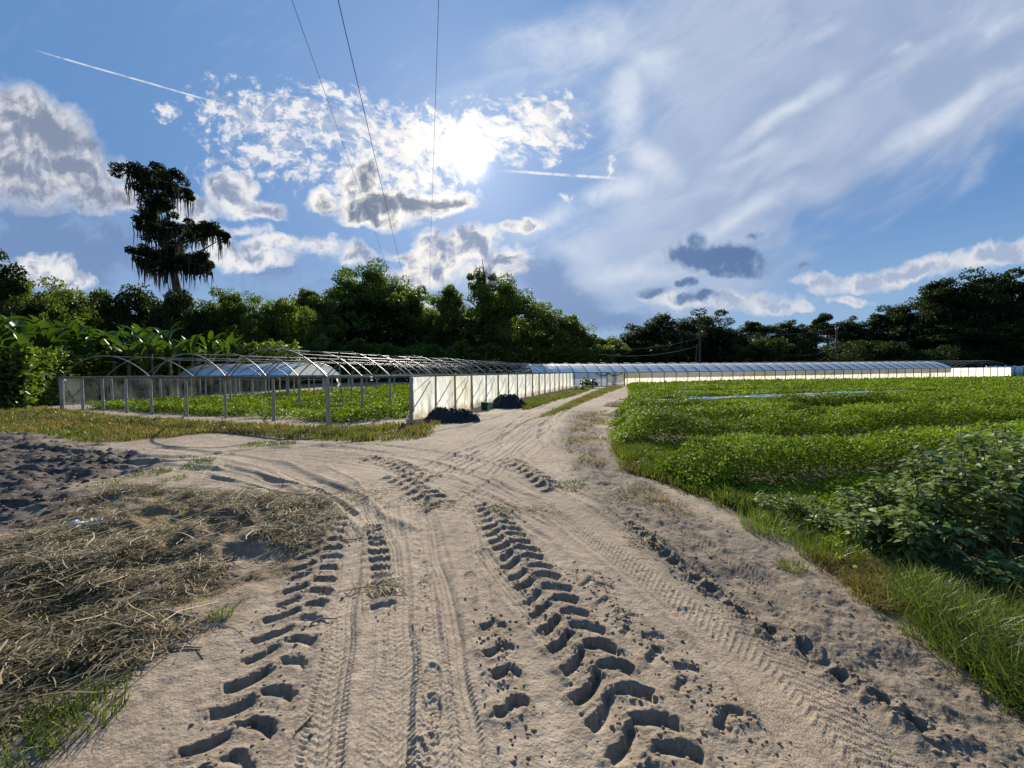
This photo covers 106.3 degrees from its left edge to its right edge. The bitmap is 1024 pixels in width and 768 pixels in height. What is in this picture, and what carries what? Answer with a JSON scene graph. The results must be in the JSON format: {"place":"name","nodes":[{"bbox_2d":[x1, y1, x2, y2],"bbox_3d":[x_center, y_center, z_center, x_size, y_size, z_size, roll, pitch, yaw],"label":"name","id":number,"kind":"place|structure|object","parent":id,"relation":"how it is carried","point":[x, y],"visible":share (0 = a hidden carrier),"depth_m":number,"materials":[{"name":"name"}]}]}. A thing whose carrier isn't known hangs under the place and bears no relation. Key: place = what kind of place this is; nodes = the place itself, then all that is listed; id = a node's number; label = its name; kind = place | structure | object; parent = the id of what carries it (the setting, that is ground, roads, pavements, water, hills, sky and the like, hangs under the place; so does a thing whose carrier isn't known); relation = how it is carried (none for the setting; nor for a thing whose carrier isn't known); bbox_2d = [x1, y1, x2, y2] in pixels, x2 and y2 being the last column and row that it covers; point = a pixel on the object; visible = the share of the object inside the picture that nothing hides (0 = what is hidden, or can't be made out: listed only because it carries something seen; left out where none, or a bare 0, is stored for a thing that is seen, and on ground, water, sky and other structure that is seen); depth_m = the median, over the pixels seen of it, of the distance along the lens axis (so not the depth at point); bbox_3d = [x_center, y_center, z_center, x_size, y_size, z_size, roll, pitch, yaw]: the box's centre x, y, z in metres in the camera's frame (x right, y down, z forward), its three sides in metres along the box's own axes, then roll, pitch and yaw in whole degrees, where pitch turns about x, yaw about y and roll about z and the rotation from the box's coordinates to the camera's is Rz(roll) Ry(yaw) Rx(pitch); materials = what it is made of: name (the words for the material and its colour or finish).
{"place":"outdoors","nodes":[
{"label":"outdoors","id":0,"kind":"place"},
{"bbox_2d":[0,405,432,441],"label":"short grass","id":1,"kind":"structure","parent":0,"point":[140,437],"depth_m":11.07,"materials":[{"name":"green plant"}]},
{"bbox_2d":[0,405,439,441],"bbox_3d":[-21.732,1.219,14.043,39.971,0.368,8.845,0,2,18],"label":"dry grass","id":2,"kind":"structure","parent":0,"point":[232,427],"depth_m":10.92,"materials":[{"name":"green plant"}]},
{"bbox_2d":[338,0,404,281],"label":"power wire","id":3,"kind":"object","parent":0,"point":[364,112],"visible":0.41,"depth_m":23.66,"materials":[{"name":"black metal"}]},
{"bbox_2d":[0,373,1023,767],"bbox_3d":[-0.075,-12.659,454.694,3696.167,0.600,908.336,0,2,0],"label":"ground","id":4,"kind":"structure","parent":0,"point":[394,689],"depth_m":2.45,"materials":[{"name":"beige sand"}]},
{"bbox_2d":[0,248,46,328],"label":"oak tree","id":5,"kind":"object","parent":4,"relation":"on","point":[10,285],"visible":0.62,"depth_m":27.52,"materials":[{"name":"green plant"}]},
{"bbox_2d":[0,316,60,405],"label":"banana plant","id":6,"kind":"object","parent":4,"relation":"on","point":[21,333],"visible":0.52,"depth_m":18.76,"materials":[{"name":"green plant"}]},
{"bbox_2d":[0,315,67,405],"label":"banana plant","id":7,"kind":"object","parent":4,"relation":"on","point":[43,338],"visible":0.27,"depth_m":21.25,"materials":[{"name":"green plant"}]},
{"bbox_2d":[0,686,101,767],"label":"grass tuft","id":8,"kind":"object","parent":4,"relation":"on","point":[34,735],"visible":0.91,"depth_m":1.73,"materials":[{"name":"green plant"}]},
{"bbox_2d":[15,315,95,400],"bbox_3d":[-27.003,-1.300,22.706,4.370,5.356,3.812,-2,2,-37],"label":"banana plant","id":9,"kind":"object","parent":4,"relation":"on","point":[61,333],"visible":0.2,"depth_m":23.09,"materials":[{"name":"green plant"}]},
{"bbox_2d":[18,275,114,336],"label":"oak tree","id":10,"kind":"object","parent":4,"relation":"on","point":[81,315],"visible":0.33,"depth_m":48.09,"materials":[{"name":"green plant"}]},
{"bbox_2d":[0,432,137,530],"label":"dark soil clods","id":11,"kind":"object","parent":4,"relation":"on","point":[36,496],"visible":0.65,"depth_m":6.05,"materials":[{"name":"soil"}]},
{"bbox_2d":[21,619,116,675],"bbox_3d":[-2.441,1.503,2.165,0.391,0.142,0.383,0,2,0],"label":"grass tuft","id":12,"kind":"object","parent":4,"relation":"on","point":[75,652],"visible":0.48,"depth_m":2.13,"materials":[{"name":"green plant"}]},
{"bbox_2d":[1,664,139,753],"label":"grass tuft","id":13,"kind":"object","parent":4,"relation":"on","point":[105,699],"visible":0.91,"depth_m":1.83,"materials":[{"name":"green plant"}]},
{"bbox_2d":[41,583,117,622],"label":"grass tuft","id":14,"kind":"object","parent":4,"relation":"on","point":[72,607],"visible":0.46,"depth_m":2.65,"materials":[{"name":"plant"}]},
{"bbox_2d":[55,323,109,397],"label":"banana plant","id":15,"kind":"object","parent":4,"relation":"on","point":[75,328],"visible":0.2,"depth_m":24.48,"materials":[{"name":"green plant"}]},
{"bbox_2d":[63,325,148,399],"bbox_3d":[-25.855,-1.344,24.731,4.303,5.195,4.026,1,2,38],"label":"banana plant","id":16,"kind":"object","parent":4,"relation":"on","point":[111,338],"visible":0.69,"depth_m":24.66,"materials":[{"name":"green plant"}]},
{"bbox_2d":[108,326,167,396],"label":"banana plant","id":17,"kind":"object","parent":4,"relation":"on","point":[126,336],"visible":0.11,"depth_m":27.51,"materials":[{"name":"green plant"}]},
{"bbox_2d":[119,466,172,477],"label":"grass tuft","id":18,"kind":"object","parent":4,"relation":"on","point":[159,470],"visible":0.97,"depth_m":6.22,"materials":[{"name":"green plant"}]},
{"bbox_2d":[0,339,301,408],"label":"broadleaf undergrowth","id":19,"kind":"object","parent":4,"relation":"on","point":[43,381],"visible":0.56,"depth_m":22.37,"materials":[{"name":"green plant"}]},
{"bbox_2d":[118,331,192,398],"bbox_3d":[-25.226,-1.244,26.391,3.494,4.910,4.006,0,2,8],"label":"banana plant","id":20,"kind":"object","parent":4,"relation":"on","point":[149,345],"visible":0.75,"depth_m":26.40,"materials":[{"name":"green plant"}]},
{"bbox_2d":[0,482,351,743],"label":"old hay","id":21,"kind":"object","parent":4,"relation":"on","point":[101,598],"visible":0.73,"depth_m":2.79,"materials":[{"name":"plant"}]},
{"bbox_2d":[142,320,210,395],"bbox_3d":[-27.123,-1.902,29.796,4.758,6.140,5.086,0,2,16],"label":"banana plant","id":22,"kind":"object","parent":4,"relation":"on","point":[166,337],"visible":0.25,"depth_m":29.92,"materials":[{"name":"green plant"}]},
{"bbox_2d":[0,472,355,720],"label":"coarse hay stalks","id":23,"kind":"object","parent":4,"relation":"on","point":[95,653],"visible":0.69,"depth_m":2.78,"materials":[{"name":"plant"}]},
{"bbox_2d":[169,334,222,395],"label":"banana plant","id":24,"kind":"object","parent":4,"relation":"on","point":[189,346],"visible":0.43,"depth_m":29.76,"materials":[{"name":"green plant"}]},
{"bbox_2d":[184,330,236,392],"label":"banana plant","id":25,"kind":"object","parent":4,"relation":"on","point":[210,344],"visible":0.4,"depth_m":32.69,"materials":[{"name":"green plant"}]},
{"bbox_2d":[203,600,238,622],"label":"grass tuft","id":26,"kind":"object","parent":4,"relation":"on","point":[222,610],"visible":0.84,"depth_m":2.56,"materials":[{"name":"green plant"}]},
{"bbox_2d":[184,286,279,362],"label":"oak tree","id":27,"kind":"object","parent":4,"relation":"on","point":[235,310],"visible":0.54,"depth_m":47.83,"materials":[{"name":"green plant"}]},
{"bbox_2d":[215,331,250,391],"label":"banana plant","id":28,"kind":"object","parent":4,"relation":"on","point":[233,342],"visible":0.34,"depth_m":34.56,"materials":[{"name":"green plant"}]},
{"bbox_2d":[85,383,408,422],"bbox_3d":[-7.611,0.590,27.275,17.598,0.897,26.632,0,2,20],"label":"sheltered crop foliage","id":29,"kind":"object","parent":4,"relation":"on","point":[376,401],"visible":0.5,"depth_m":16.71,"materials":[{"name":"green plant"}]},
{"bbox_2d":[239,342,271,390],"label":"banana plant","id":30,"kind":"object","parent":4,"relation":"on","point":[256,387],"visible":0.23,"depth_m":36.26,"materials":[{"name":"green plant"}]},
{"bbox_2d":[176,363,340,396],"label":"covered tunnel","id":31,"kind":"structure","parent":4,"relation":"on","point":[241,370],"depth_m":25.65,"materials":[{"name":"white plastic"}]},
{"bbox_2d":[236,294,330,380],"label":"oak tree","id":32,"kind":"object","parent":4,"relation":"on","point":[292,317],"visible":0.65,"depth_m":51.25,"materials":[{"name":"green plant"}]},
{"bbox_2d":[59,348,572,423],"bbox_3d":[-7.323,-0.402,28.324,18.210,2.730,29.441,0,2,20],"label":"hoop house frame","id":33,"kind":"object","parent":4,"relation":"on","point":[427,394],"visible":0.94,"depth_m":16.84,"materials":[{"name":"grey metal"}]},
{"bbox_2d":[137,479,561,662],"bbox_3d":[-1.044,1.475,4.332,3.462,0.267,3.653,-1,2,-19],"label":"scattered straw","id":34,"kind":"object","parent":4,"relation":"on","point":[357,524],"visible":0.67,"depth_m":4.46,"materials":[{"name":"beige plant"}]},
{"bbox_2d":[328,485,393,501],"bbox_3d":[-2.111,1.496,5.173,1.089,0.192,0.674,0,2,0],"label":"straw wisp","id":35,"kind":"object","parent":4,"relation":"on","point":[362,490],"visible":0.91,"depth_m":5.15,"materials":[{"name":"beige plant"}]},
{"bbox_2d":[336,567,425,604],"bbox_3d":[-1.007,1.521,2.917,0.603,0.204,0.512,1,2,33],"label":"straw wisp","id":36,"kind":"object","parent":4,"relation":"on","point":[382,586],"visible":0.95,"depth_m":2.87,"materials":[{"name":"beige plant"}]},
{"bbox_2d":[402,494,454,513],"bbox_3d":[-0.974,1.477,4.719,0.770,0.144,0.639,0,2,0],"label":"straw wisp","id":37,"kind":"object","parent":4,"relation":"on","point":[434,502],"visible":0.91,"depth_m":4.67,"materials":[{"name":"beige plant"}]},
{"bbox_2d":[423,406,479,422],"bbox_3d":[-2.005,0.985,12.751,1.924,0.495,1.008,0,2,0],"label":"black tarp heap","id":38,"kind":"object","parent":4,"relation":"on","point":[445,414],"visible":0.99,"depth_m":12.53,"materials":[{"name":"plastic"}]},
{"bbox_2d":[493,394,524,407],"bbox_3d":[-0.187,0.760,17.811,1.766,0.642,1.310,0,2,0],"label":"black tarp heap","id":39,"kind":"object","parent":4,"relation":"on","point":[507,401],"visible":0.92,"depth_m":17.38,"materials":[{"name":"plastic"}]},
{"bbox_2d":[513,308,590,363],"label":"oak tree","id":40,"kind":"object","parent":4,"relation":"on","point":[551,319],"visible":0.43,"depth_m":73.63,"materials":[{"name":"green plant"}]},
{"bbox_2d":[521,386,594,409],"bbox_3d":[4.229,0.601,28.391,1.678,0.378,24.909,0,2,19],"label":"grass strip","id":41,"kind":"object","parent":4,"relation":"on","point":[537,402],"depth_m":21.67,"materials":[{"name":"green plant"}]},
{"bbox_2d":[549,315,600,361],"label":"oak tree","id":42,"kind":"object","parent":4,"relation":"on","point":[577,325],"visible":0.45,"depth_m":76.50,"materials":[{"name":"green plant"}]},
{"bbox_2d":[537,386,621,417],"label":"track grass","id":43,"kind":"structure","parent":4,"relation":"on","point":[582,400],"depth_m":22.59,"materials":[{"name":"green plant"}]},
{"bbox_2d":[560,410,615,467],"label":"sparse weeds","id":44,"kind":"object","parent":4,"relation":"on","point":[596,438],"visible":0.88,"depth_m":10.01,"materials":[{"name":"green plant"}]},
{"bbox_2d":[162,409,1020,767],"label":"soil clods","id":45,"kind":"object","parent":4,"relation":"on","point":[702,731],"visible":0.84,"depth_m":2.12,"materials":[{"name":"brown soil"}]},
{"bbox_2d":[582,335,639,374],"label":"oak tree","id":46,"kind":"object","parent":4,"relation":"on","point":[603,342],"visible":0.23,"depth_m":78.97,"materials":[{"name":"green plant"}]},
{"bbox_2d":[613,484,668,504],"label":"grass tuft","id":47,"kind":"object","parent":4,"relation":"on","point":[635,486],"visible":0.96,"depth_m":5.00,"materials":[{"name":"green plant"}]},
{"bbox_2d":[648,497,694,515],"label":"grass tuft","id":48,"kind":"object","parent":4,"relation":"on","point":[669,505],"visible":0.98,"depth_m":4.55,"materials":[{"name":"plant"}]},
{"bbox_2d":[609,437,749,505],"bbox_3d":[2.415,1.295,6.659,1.400,0.296,4.491,0,2,0],"label":"edge straw","id":49,"kind":"object","parent":4,"relation":"on","point":[657,477],"visible":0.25,"depth_m":6.06,"materials":[{"name":"plant"}]},
{"bbox_2d":[691,325,747,362],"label":"oak tree","id":50,"kind":"object","parent":4,"relation":"on","point":[725,333],"visible":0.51,"depth_m":82.04,"materials":[{"name":"green plant"}]},
{"bbox_2d":[691,465,757,489],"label":"grass tuft","id":51,"kind":"object","parent":4,"relation":"on","point":[737,479],"visible":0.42,"depth_m":5.25,"materials":[{"name":"green plant"}]},
{"bbox_2d":[716,321,793,361],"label":"oak tree","id":52,"kind":"object","parent":4,"relation":"on","point":[756,329],"visible":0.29,"depth_m":81.81,"materials":[{"name":"green plant"}]},
{"bbox_2d":[724,336,795,362],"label":"oak tree","id":53,"kind":"object","parent":4,"relation":"on","point":[758,349],"visible":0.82,"depth_m":70.96,"materials":[{"name":"green plant"}]},
{"bbox_2d":[519,360,1011,385],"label":"white hoop house","id":54,"kind":"structure","parent":4,"relation":"on","point":[650,372],"depth_m":49.09,"materials":[{"name":"plastic"}]},
{"bbox_2d":[733,506,807,541],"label":"grass tuft","id":55,"kind":"object","parent":4,"relation":"on","point":[762,529],"visible":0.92,"depth_m":3.85,"materials":[{"name":"green plant"}]},
{"bbox_2d":[764,551,814,575],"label":"grass tuft","id":56,"kind":"object","parent":4,"relation":"on","point":[798,568],"visible":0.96,"depth_m":3.15,"materials":[{"name":"green plant"}]},
{"bbox_2d":[765,320,818,362],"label":"oak tree","id":57,"kind":"object","parent":4,"relation":"on","point":[784,329],"visible":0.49,"depth_m":80.77,"materials":[{"name":"green plant"}]},
{"bbox_2d":[755,489,857,523],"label":"leafy weed","id":58,"kind":"object","parent":4,"relation":"on","point":[790,504],"visible":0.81,"depth_m":4.08,"materials":[{"name":"green plant"}]},
{"bbox_2d":[606,374,1023,566],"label":"crop foliage","id":59,"kind":"object","parent":4,"relation":"on","point":[924,401],"visible":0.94,"depth_m":8.79,"materials":[{"name":"green plant"}]},
{"bbox_2d":[799,313,860,345],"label":"oak tree","id":60,"kind":"object","parent":4,"relation":"on","point":[820,323],"visible":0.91,"depth_m":114.80,"materials":[{"name":"green plant"}]},
{"bbox_2d":[783,524,881,564],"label":"grass tuft","id":61,"kind":"object","parent":4,"relation":"on","point":[803,545],"visible":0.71,"depth_m":3.35,"materials":[{"name":"green plant"}]},
{"bbox_2d":[804,512,880,548],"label":"leafy weed","id":62,"kind":"object","parent":4,"relation":"on","point":[821,523],"visible":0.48,"depth_m":3.67,"materials":[{"name":"green plant"}]},
{"bbox_2d":[792,543,918,614],"bbox_3d":[2.724,1.448,2.937,0.728,0.164,1.149,0,2,18],"label":"grass tuft","id":63,"kind":"object","parent":4,"relation":"on","point":[870,587],"visible":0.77,"depth_m":2.90,"materials":[{"name":"green plant"}]},
{"bbox_2d":[823,319,891,351],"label":"oak tree","id":64,"kind":"object","parent":4,"relation":"on","point":[841,340],"visible":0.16,"depth_m":117.31,"materials":[{"name":"green plant"}]},
{"bbox_2d":[837,340,910,361],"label":"oak tree","id":65,"kind":"object","parent":4,"relation":"on","point":[868,345],"visible":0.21,"depth_m":96.20,"materials":[{"name":"green plant"}]},
{"bbox_2d":[846,313,927,352],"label":"oak tree","id":66,"kind":"object","parent":4,"relation":"on","point":[874,329],"visible":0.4,"depth_m":114.00,"materials":[{"name":"green plant"}]},
{"bbox_2d":[830,420,1023,569],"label":"leafy weed bush","id":67,"kind":"object","parent":4,"relation":"on","point":[966,491],"visible":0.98,"depth_m":3.28,"materials":[{"name":"green plant"}]},
{"bbox_2d":[875,606,990,664],"bbox_3d":[2.497,1.460,2.260,0.550,0.192,0.545,0,2,0],"label":"grass tuft","id":68,"kind":"object","parent":4,"relation":"on","point":[914,636],"visible":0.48,"depth_m":2.29,"materials":[{"name":"green plant"}]},
{"bbox_2d":[889,277,981,347],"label":"oak tree","id":69,"kind":"object","parent":4,"relation":"on","point":[938,293],"visible":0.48,"depth_m":106.92,"materials":[{"name":"green plant"}]},
{"bbox_2d":[899,319,1021,364],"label":"oak tree","id":70,"kind":"object","parent":4,"relation":"on","point":[943,332],"visible":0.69,"depth_m":99.49,"materials":[{"name":"green plant"}]},
{"bbox_2d":[910,266,1023,347],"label":"oak tree","id":71,"kind":"object","parent":4,"relation":"on","point":[986,295],"visible":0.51,"depth_m":101.75,"materials":[{"name":"green plant"}]},
{"bbox_2d":[961,547,1023,593],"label":"leafy weed","id":72,"kind":"object","parent":4,"relation":"on","point":[1016,564],"visible":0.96,"depth_m":2.68,"materials":[{"name":"green plant"}]},
{"bbox_2d":[0,0,1023,372],"label":"sky","id":73,"kind":"structure","parent":0,"point":[766,162],"materials":[{"name":"blue"}]},
{"bbox_2d":[606,432,754,507],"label":"edge grass","id":74,"kind":"structure","parent":0,"point":[634,452],"depth_m":6.18,"materials":[{"name":"green plant"}]},
{"bbox_2d":[713,485,906,585],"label":"edge grass","id":75,"kind":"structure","parent":0,"point":[740,504],"depth_m":3.97,"materials":[{"name":"green plant"}]},
{"bbox_2d":[840,542,1023,733],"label":"tall grass","id":76,"kind":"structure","parent":0,"point":[1011,650],"depth_m":2.27,"materials":[{"name":"green plant"}]},
{"label":"outer ground","id":77,"kind":"structure","parent":0,"visible":0},
{"bbox_2d":[1,274,68,322],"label":"oak tree","id":78,"kind":"object","parent":77,"relation":"on","point":[19,301],"visible":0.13,"depth_m":34.78,"materials":[{"name":"green plant"}]},
{"bbox_2d":[84,282,165,340],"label":"oak tree","id":79,"kind":"object","parent":77,"relation":"on","point":[120,311],"visible":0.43,"depth_m":43.69,"materials":[{"name":"green plant"}]},
{"bbox_2d":[107,160,231,385],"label":"mossy tree","id":80,"kind":"object","parent":77,"relation":"on","point":[172,258],"visible":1,"depth_m":43.69,"materials":[{"name":"green plant"}]},
{"bbox_2d":[149,286,224,380],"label":"oak tree","id":81,"kind":"object","parent":77,"relation":"on","point":[170,312],"visible":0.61,"depth_m":41.32,"materials":[{"name":"green plant"}]},
{"bbox_2d":[186,297,227,338],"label":"oak tree","id":82,"kind":"object","parent":77,"relation":"on","point":[201,304],"visible":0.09,"depth_m":50.09,"materials":[{"name":"green plant"}]},
{"bbox_2d":[256,288,355,381],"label":"oak tree","id":83,"kind":"object","parent":77,"relation":"on","point":[316,303],"visible":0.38,"depth_m":64.76,"materials":[{"name":"green plant"}]},
{"bbox_2d":[320,278,391,348],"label":"oak tree","id":84,"kind":"object","parent":77,"relation":"on","point":[337,289],"visible":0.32,"depth_m":76.37,"materials":[{"name":"green plant"}]},
{"bbox_2d":[320,257,437,379],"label":"oak tree","id":85,"kind":"object","parent":77,"relation":"on","point":[381,292],"visible":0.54,"depth_m":77.53,"materials":[{"name":"green plant"}]},
{"bbox_2d":[162,337,616,384],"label":"undergrowth","id":86,"kind":"object","parent":77,"relation":"on","point":[461,348],"visible":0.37,"depth_m":69.33,"materials":[{"name":"green plant"}]},
{"bbox_2d":[384,283,439,348],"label":"oak tree","id":87,"kind":"object","parent":77,"relation":"on","point":[418,289],"visible":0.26,"depth_m":80.14,"materials":[{"name":"green plant"}]},
{"bbox_2d":[401,306,458,373],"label":"oak tree","id":88,"kind":"object","parent":77,"relation":"on","point":[423,318],"visible":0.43,"depth_m":78.08,"materials":[{"name":"green plant"}]},
{"bbox_2d":[422,284,476,364],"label":"oak tree","id":89,"kind":"object","parent":77,"relation":"on","point":[450,322],"visible":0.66,"depth_m":76.56,"materials":[{"name":"green plant"}]},
{"bbox_2d":[445,266,514,373],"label":"oak tree","id":90,"kind":"object","parent":77,"relation":"on","point":[485,337],"visible":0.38,"depth_m":74.97,"materials":[{"name":"green plant"}]},
{"bbox_2d":[469,261,498,354],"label":"dead tree","id":91,"kind":"object","parent":77,"relation":"on","point":[473,287],"visible":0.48,"depth_m":74.61,"materials":[{"name":"wood"}]},
{"bbox_2d":[460,272,559,370],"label":"oak tree","id":92,"kind":"object","parent":77,"relation":"on","point":[511,301],"visible":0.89,"depth_m":70.69,"materials":[{"name":"green plant"}]},
{"bbox_2d":[121,298,982,380],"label":"distant woods","id":93,"kind":"object","parent":77,"relation":"on","point":[351,334],"visible":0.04,"depth_m":76.63,"materials":[{"name":"green plant"}]},
{"bbox_2d":[615,328,663,362],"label":"oak tree","id":94,"kind":"object","parent":77,"relation":"on","point":[642,336],"visible":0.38,"depth_m":83.09,"materials":[{"name":"green plant"}]},
{"bbox_2d":[624,312,708,363],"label":"oak tree","id":95,"kind":"object","parent":77,"relation":"on","point":[657,327],"visible":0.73,"depth_m":81.84,"materials":[{"name":"green plant"}]},
{"bbox_2d":[663,307,746,362],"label":"oak tree","id":96,"kind":"object","parent":77,"relation":"on","point":[708,321],"visible":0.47,"depth_m":81.79,"materials":[{"name":"green plant"}]},
{"bbox_2d":[784,324,830,361],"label":"oak tree","id":97,"kind":"object","parent":77,"relation":"on","point":[816,340],"visible":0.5,"depth_m":79.98,"materials":[{"name":"green plant"}]},
{"bbox_2d":[601,341,1023,378],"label":"undergrowth","id":98,"kind":"object","parent":77,"relation":"on","point":[865,355],"visible":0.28,"depth_m":92.97,"materials":[{"name":"green plant"}]},
{"bbox_2d":[862,300,961,351],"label":"oak tree","id":99,"kind":"object","parent":77,"relation":"on","point":[904,317],"visible":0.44,"depth_m":109.23,"materials":[{"name":"green plant"}]},
{"bbox_2d":[931,271,1023,351],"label":"oak tree","id":100,"kind":"object","parent":77,"relation":"on","point":[1012,313],"visible":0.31,"depth_m":100.48,"materials":[{"name":"green plant"}]},
{"bbox_2d":[965,283,1023,341],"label":"oak tree","id":101,"kind":"object","parent":77,"relation":"on","point":[1021,294],"visible":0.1,"depth_m":101.37,"materials":[{"name":"green plant"}]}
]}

